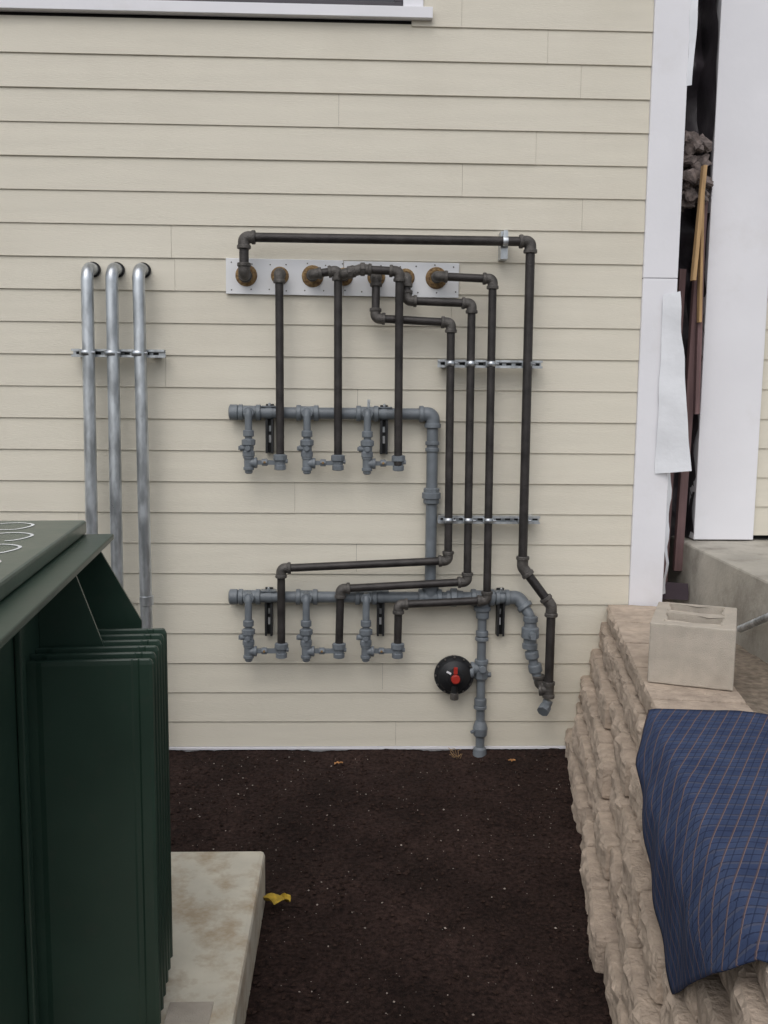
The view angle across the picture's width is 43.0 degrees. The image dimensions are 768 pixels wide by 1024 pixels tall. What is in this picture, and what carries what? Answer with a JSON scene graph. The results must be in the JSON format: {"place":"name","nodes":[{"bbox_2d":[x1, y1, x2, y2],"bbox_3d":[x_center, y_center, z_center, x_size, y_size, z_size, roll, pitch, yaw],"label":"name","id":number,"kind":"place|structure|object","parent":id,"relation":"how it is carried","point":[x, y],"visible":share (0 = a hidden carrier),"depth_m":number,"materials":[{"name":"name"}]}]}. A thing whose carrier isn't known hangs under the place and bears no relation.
{"place":"outdoors","nodes":[
{"label":"outdoors","id":0,"kind":"place"},
{"bbox_2d":[169,748,611,1023],"bbox_3d":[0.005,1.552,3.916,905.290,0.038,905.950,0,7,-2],"label":"soil ground","id":1,"kind":"structure","parent":0,"point":[479,1003],"depth_m":4.07,"materials":[{"name":"brown soil"}]},
{"bbox_2d":[161,851,264,1023],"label":"concrete equipment pad","id":2,"kind":"object","parent":1,"relation":"on","point":[218,902],"visible":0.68,"depth_m":3.35,"materials":[{"name":"grey concrete"}]},
{"bbox_2d":[0,520,172,1023],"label":"pad mounted transformer","id":3,"kind":"object","parent":2,"relation":"on","point":[86,936],"visible":1,"depth_m":2.68,"materials":[{"name":"green metal"}]},
{"bbox_2d":[164,1002,213,1023],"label":"pad label plate","id":4,"kind":"object","parent":2,"relation":"on","point":[189,1012],"visible":1,"depth_m":2.87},
{"bbox_2d":[263,893,290,904],"bbox_3d":[-0.434,1.512,3.821,0.127,0.028,0.076,-2,8,-22],"label":"yellow leaf","id":5,"kind":"object","parent":1,"relation":"on","point":[274,898],"visible":0.84,"depth_m":3.82,"materials":[{"name":"yellow plant"}]},
{"bbox_2d":[0,12,655,744],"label":"wall sheathing","id":6,"kind":"object","parent":1,"relation":"on","point":[208,18],"depth_m":4.99,"materials":[{"name":"black"}]},
{"bbox_2d":[81,262,100,533],"bbox_3d":[-1.545,0.047,5.212,0.099,2.715,0.178,0,7,-2],"label":"electrical conduit","id":7,"kind":"object","parent":6,"relation":"attached to","point":[90,271],"visible":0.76,"depth_m":5.05,"materials":[{"name":"metal"}]},
{"bbox_2d":[105,262,124,588],"bbox_3d":[-1.416,0.048,5.216,0.092,2.715,0.178,0,7,-2],"label":"electrical conduit","id":8,"kind":"object","parent":6,"relation":"attached to","point":[115,271],"visible":0.74,"depth_m":5.07,"materials":[{"name":"metal"}]},
{"bbox_2d":[132,262,153,627],"bbox_3d":[-1.272,0.049,5.221,0.082,2.714,0.178,0,7,-2],"label":"electrical conduit","id":9,"kind":"object","parent":6,"relation":"attached to","point":[141,272],"visible":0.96,"depth_m":5.09,"materials":[{"name":"metal"}]},
{"bbox_2d":[273,268,285,453],"bbox_3d":[-0.547,-0.764,5.145,0.062,1.020,0.168,0,7,-2],"label":"gas pipe","id":10,"kind":"object","parent":6,"relation":"attached to","point":[279,277],"visible":1,"depth_m":5.07,"materials":[{"name":"black metal"}]},
{"bbox_2d":[306,265,341,454],"bbox_3d":[-0.334,-0.764,5.127,0.238,1.031,0.136,6,9,37],"label":"gas pipe","id":11,"kind":"object","parent":6,"relation":"attached to","point":[315,274],"visible":0.96,"depth_m":5.07,"materials":[{"name":"black metal"}]},
{"bbox_2d":[0,0,653,746],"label":"siding","id":12,"kind":"object","parent":6,"relation":"attached to","point":[178,156],"visible":0.74,"depth_m":5.19,"materials":[{"name":"paint"}]},
{"bbox_2d":[71,349,165,357],"bbox_3d":[-1.387,-0.829,5.100,0.480,0.041,0.172,0,7,-2],"label":"strut channel","id":13,"kind":"object","parent":12,"relation":"attached to","point":[129,353],"visible":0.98,"depth_m":5.08,"materials":[{"name":"metal"}]},
{"bbox_2d":[0,0,432,20],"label":"window","id":14,"kind":"structure","parent":12,"relation":"attached to","point":[398,10],"depth_m":4.94,"materials":[{"name":"white paint"}]},
{"bbox_2d":[261,403,275,452],"bbox_3d":[-0.610,-0.448,5.204,0.084,0.268,0.081,0,7,-2],"label":"header support bracket","id":15,"kind":"object","parent":12,"relation":"attached to","point":[269,431],"visible":0.97,"depth_m":5.19,"materials":[{"name":"metal"}]},
{"bbox_2d":[260,587,276,635],"bbox_3d":[-0.629,0.541,5.332,0.084,0.268,0.081,0,7,-2],"label":"header support bracket","id":16,"kind":"object","parent":12,"relation":"attached to","point":[268,614],"visible":0.98,"depth_m":5.32,"materials":[{"name":"metal"}]},
{"bbox_2d":[226,258,458,297],"bbox_3d":[-0.217,-1.233,5.144,1.229,0.189,0.028,0,7,-2],"label":"mounting plate","id":17,"kind":"object","parent":12,"relation":"attached to","point":[297,282],"visible":0.67,"depth_m":5.14,"materials":[{"name":"plastic"}]},
{"bbox_2d":[339,262,405,465],"bbox_3d":[-0.070,-0.768,5.134,0.347,1.043,0.221,0,7,-2],"label":"gas pipe","id":18,"kind":"object","parent":17,"relation":"attached to","point":[364,269],"visible":0.99,"depth_m":5.03,"materials":[{"name":"black metal"}]},
{"bbox_2d":[376,590,388,635],"bbox_3d":[-0.018,0.545,5.353,0.084,0.268,0.081,0,7,-2],"label":"header support bracket","id":19,"kind":"object","parent":12,"relation":"attached to","point":[380,615],"visible":0.75,"depth_m":5.34,"materials":[{"name":"metal"}]},
{"bbox_2d":[378,404,391,453],"bbox_3d":[0.000,-0.444,5.225,0.084,0.268,0.081,0,7,-2],"label":"header support bracket","id":20,"kind":"object","parent":12,"relation":"attached to","point":[383,434],"visible":0.98,"depth_m":5.21,"materials":[{"name":"metal"}]},
{"bbox_2d":[438,514,539,523],"bbox_3d":[0.567,0.039,5.288,0.551,0.041,0.155,0,7,-2],"label":"strut channel","id":21,"kind":"object","parent":12,"relation":"attached to","point":[494,519],"visible":0.96,"depth_m":5.26,"materials":[{"name":"metal"}]},
{"bbox_2d":[438,359,542,368],"bbox_3d":[0.561,-0.785,5.180,0.553,0.041,0.155,0,7,-2],"label":"strut channel","id":22,"kind":"object","parent":12,"relation":"attached to","point":[486,364],"visible":0.97,"depth_m":5.15,"materials":[{"name":"metal"}]},
{"bbox_2d":[495,588,505,635],"bbox_3d":[0.642,0.549,5.376,0.084,0.268,0.081,0,7,-2],"label":"header support bracket","id":23,"kind":"object","parent":12,"relation":"attached to","point":[500,619],"visible":0.97,"depth_m":5.37,"materials":[{"name":"metal"}]},
{"bbox_2d":[498,230,508,260],"bbox_3d":[0.626,-1.390,5.095,0.037,0.140,0.144,0,7,-2],"label":"pipe hanger bracket","id":24,"kind":"object","parent":12,"relation":"attached to","point":[503,253],"visible":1,"depth_m":5.08,"materials":[{"name":"metal"}]},
{"bbox_2d":[228,399,440,579],"bbox_3d":[-0.259,-0.064,5.228,1.135,1.073,0.161,0,7,-2],"label":"gas meter manifold","id":25,"kind":"object","parent":6,"relation":"attached to","point":[431,493],"visible":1,"depth_m":5.16,"materials":[{"name":"metal"}]},
{"bbox_2d":[275,274,456,643],"bbox_3d":[-0.099,-0.271,5.224,0.958,1.991,0.168,0,7,-2],"label":"gas pipe","id":26,"kind":"object","parent":6,"relation":"attached to","point":[379,317],"visible":0.97,"depth_m":5.20,"materials":[{"name":"black metal"}]},
{"bbox_2d":[228,587,544,688],"bbox_3d":[0.038,0.689,5.319,1.765,0.585,0.197,0,7,-2],"label":"gas meter manifold","id":27,"kind":"object","parent":6,"relation":"attached to","point":[521,602],"visible":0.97,"depth_m":5.29,"materials":[{"name":"metal"}]},
{"bbox_2d":[237,230,557,715],"bbox_3d":[0.089,-0.170,5.219,1.716,2.566,0.173,1,7,0],"label":"gas pipe","id":28,"kind":"object","parent":6,"relation":"attached to","point":[521,241],"visible":1,"depth_m":5.08,"materials":[{"name":"black metal"}]},
{"bbox_2d":[334,272,477,643],"bbox_3d":[0.112,-0.268,5.232,0.747,1.989,0.168,0,7,-2],"label":"gas pipe","id":29,"kind":"object","parent":6,"relation":"attached to","point":[470,306],"visible":0.84,"depth_m":5.19,"materials":[{"name":"black metal"}]},
{"bbox_2d":[393,270,498,643],"bbox_3d":[0.324,-0.275,5.238,0.541,1.985,0.168,0,7,-2],"label":"gas pipe","id":30,"kind":"object","parent":6,"relation":"attached to","point":[491,282],"visible":1,"depth_m":5.18,"materials":[{"name":"black metal"}]},
{"bbox_2d":[628,0,690,605],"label":"corner board","id":31,"kind":"object","parent":6,"relation":"attached to","point":[668,87],"visible":0.56,"depth_m":5.19,"materials":[{"name":"white paint"}]},
{"bbox_2d":[663,473,671,593],"bbox_3d":[1.567,0.014,5.382,0.020,0.900,0.064,7,10,41],"label":"house wrap strip","id":32,"kind":"object","parent":31,"relation":"attached to","point":[669,493],"visible":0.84,"depth_m":5.40,"materials":[{"name":"white plastic"}]},
{"bbox_2d":[655,291,691,473],"bbox_3d":[1.571,-0.686,5.229,0.194,0.973,0.015,3,8,21],"label":"house wrap flap","id":33,"kind":"object","parent":31,"relation":"attached to","point":[672,454],"visible":1,"depth_m":5.24,"materials":[{"name":"white plastic"}]},
{"bbox_2d":[662,582,688,599],"bbox_3d":[1.629,0.444,5.485,0.166,0.103,0.018,1,7,3],"label":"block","id":34,"kind":"object","parent":31,"relation":"attached to","point":[678,591],"visible":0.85,"depth_m":5.49,"materials":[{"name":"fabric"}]},
{"bbox_2d":[687,0,697,85],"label":"house wrap flap","id":35,"kind":"object","parent":31,"relation":"attached to","point":[693,16],"visible":1,"depth_m":5.04,"materials":[{"name":"white plastic"}]},
{"bbox_2d":[670,0,703,538],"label":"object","id":36,"kind":"object","parent":6,"relation":"attached to","point":[687,234],"visible":0.07,"depth_m":5.61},
{"bbox_2d":[169,745,565,751],"bbox_3d":[-2.522,1.341,5.420,7.750,0.074,0.026,0,7,-2],"label":"starter flashing","id":37,"kind":"object","parent":1,"relation":"on","point":[312,748],"depth_m":5.49,"materials":[{"name":"white paint"}]},
{"bbox_2d":[179,752,581,1015],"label":"scattered pebbles","id":38,"kind":"object","parent":1,"relation":"on","point":[397,867],"visible":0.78,"depth_m":4.38,"materials":[{"name":"stone"}]},
{"bbox_2d":[470,612,490,757],"bbox_3d":[0.536,0.953,5.408,0.114,0.910,0.101,0,7,-2],"label":"gas service riser","id":39,"kind":"object","parent":1,"relation":"on","point":[480,727],"visible":0.84,"depth_m":5.40,"materials":[{"name":"grey metal"}]},
{"bbox_2d":[434,655,476,700],"bbox_3d":[0.411,0.910,5.361,0.270,0.238,0.147,0,7,-2],"label":"gas regulator","id":40,"kind":"object","parent":39,"relation":"attached to","point":[453,676],"visible":0.99,"depth_m":5.34,"materials":[{"name":"metal"}]},
{"bbox_2d":[564,605,767,1023],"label":"stone retaining wall","id":41,"kind":"structure","parent":1,"relation":"on","point":[619,696],"depth_m":3.73,"materials":[{"name":"beige stone"}]},
{"bbox_2d":[647,602,736,690],"bbox_3d":[1.302,0.555,4.105,0.333,0.264,0.423,3,8,20],"label":"concrete block","id":42,"kind":"object","parent":41,"relation":"on","point":[692,645],"depth_m":3.92,"materials":[{"name":"grey concrete"}]},
{"bbox_2d":[635,708,767,993],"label":"blue plaid blanket","id":43,"kind":"object","parent":41,"relation":"on","point":[703,776],"visible":1,"depth_m":2.72,"materials":[{"name":"fabric"}]},
{"bbox_2d":[667,536,767,663],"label":"concrete foundation wall","id":44,"kind":"structure","parent":1,"relation":"on","point":[728,573],"depth_m":5.05,"materials":[{"name":"grey concrete"}]},
{"bbox_2d":[663,165,707,581],"bbox_3d":[1.694,-0.684,5.447,0.147,2.370,0.220,0,7,-2],"label":"leftover lumber","id":45,"kind":"object","parent":44,"relation":"on","point":[693,371],"visible":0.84,"depth_m":5.43,"materials":[{"name":"brown wood"}]},
{"bbox_2d":[681,130,713,211],"bbox_3d":[1.692,-1.878,5.360,0.246,0.431,0.266,0,7,-2],"label":"rubble bundle","id":46,"kind":"object","parent":45,"relation":"on","point":[695,143],"visible":0.66,"depth_m":5.30,"materials":[{"name":"grey stone"}]},
{"bbox_2d":[685,0,717,540],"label":"black membrane side","id":47,"kind":"object","parent":44,"relation":"on","point":[706,100],"visible":0.09,"depth_m":5.45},
{"bbox_2d":[689,0,767,539],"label":"white corner post","id":48,"kind":"object","parent":44,"relation":"on","point":[725,450],"visible":1,"depth_m":5.44,"materials":[{"name":"paint"}]},
{"bbox_2d":[737,613,767,632],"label":"corrugated conduit","id":49,"kind":"object","parent":44,"relation":"attached to","point":[750,624],"visible":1,"depth_m":4.49,"materials":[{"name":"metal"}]},
{"bbox_2d":[753,295,767,534],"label":"siding","id":50,"kind":"object","parent":44,"relation":"on","point":[761,515],"visible":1,"depth_m":5.61,"materials":[{"name":"paint"}]},
{"bbox_2d":[753,535,767,537],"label":"wall body","id":51,"kind":"structure","parent":44,"relation":"on","point":[760,536],"depth_m":5.75,"materials":[{"name":"black"}]},
{"bbox_2d":[448,747,461,757],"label":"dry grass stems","id":52,"kind":"object","parent":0,"point":[453,752],"visible":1,"depth_m":5.42,"materials":[{"name":"brown plant"}]},
{"bbox_2d":[662,599,767,713],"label":"backfill soil","id":53,"kind":"structure","parent":0,"point":[750,684],"depth_m":4.22,"materials":[{"name":"brown soil"}]}
]}

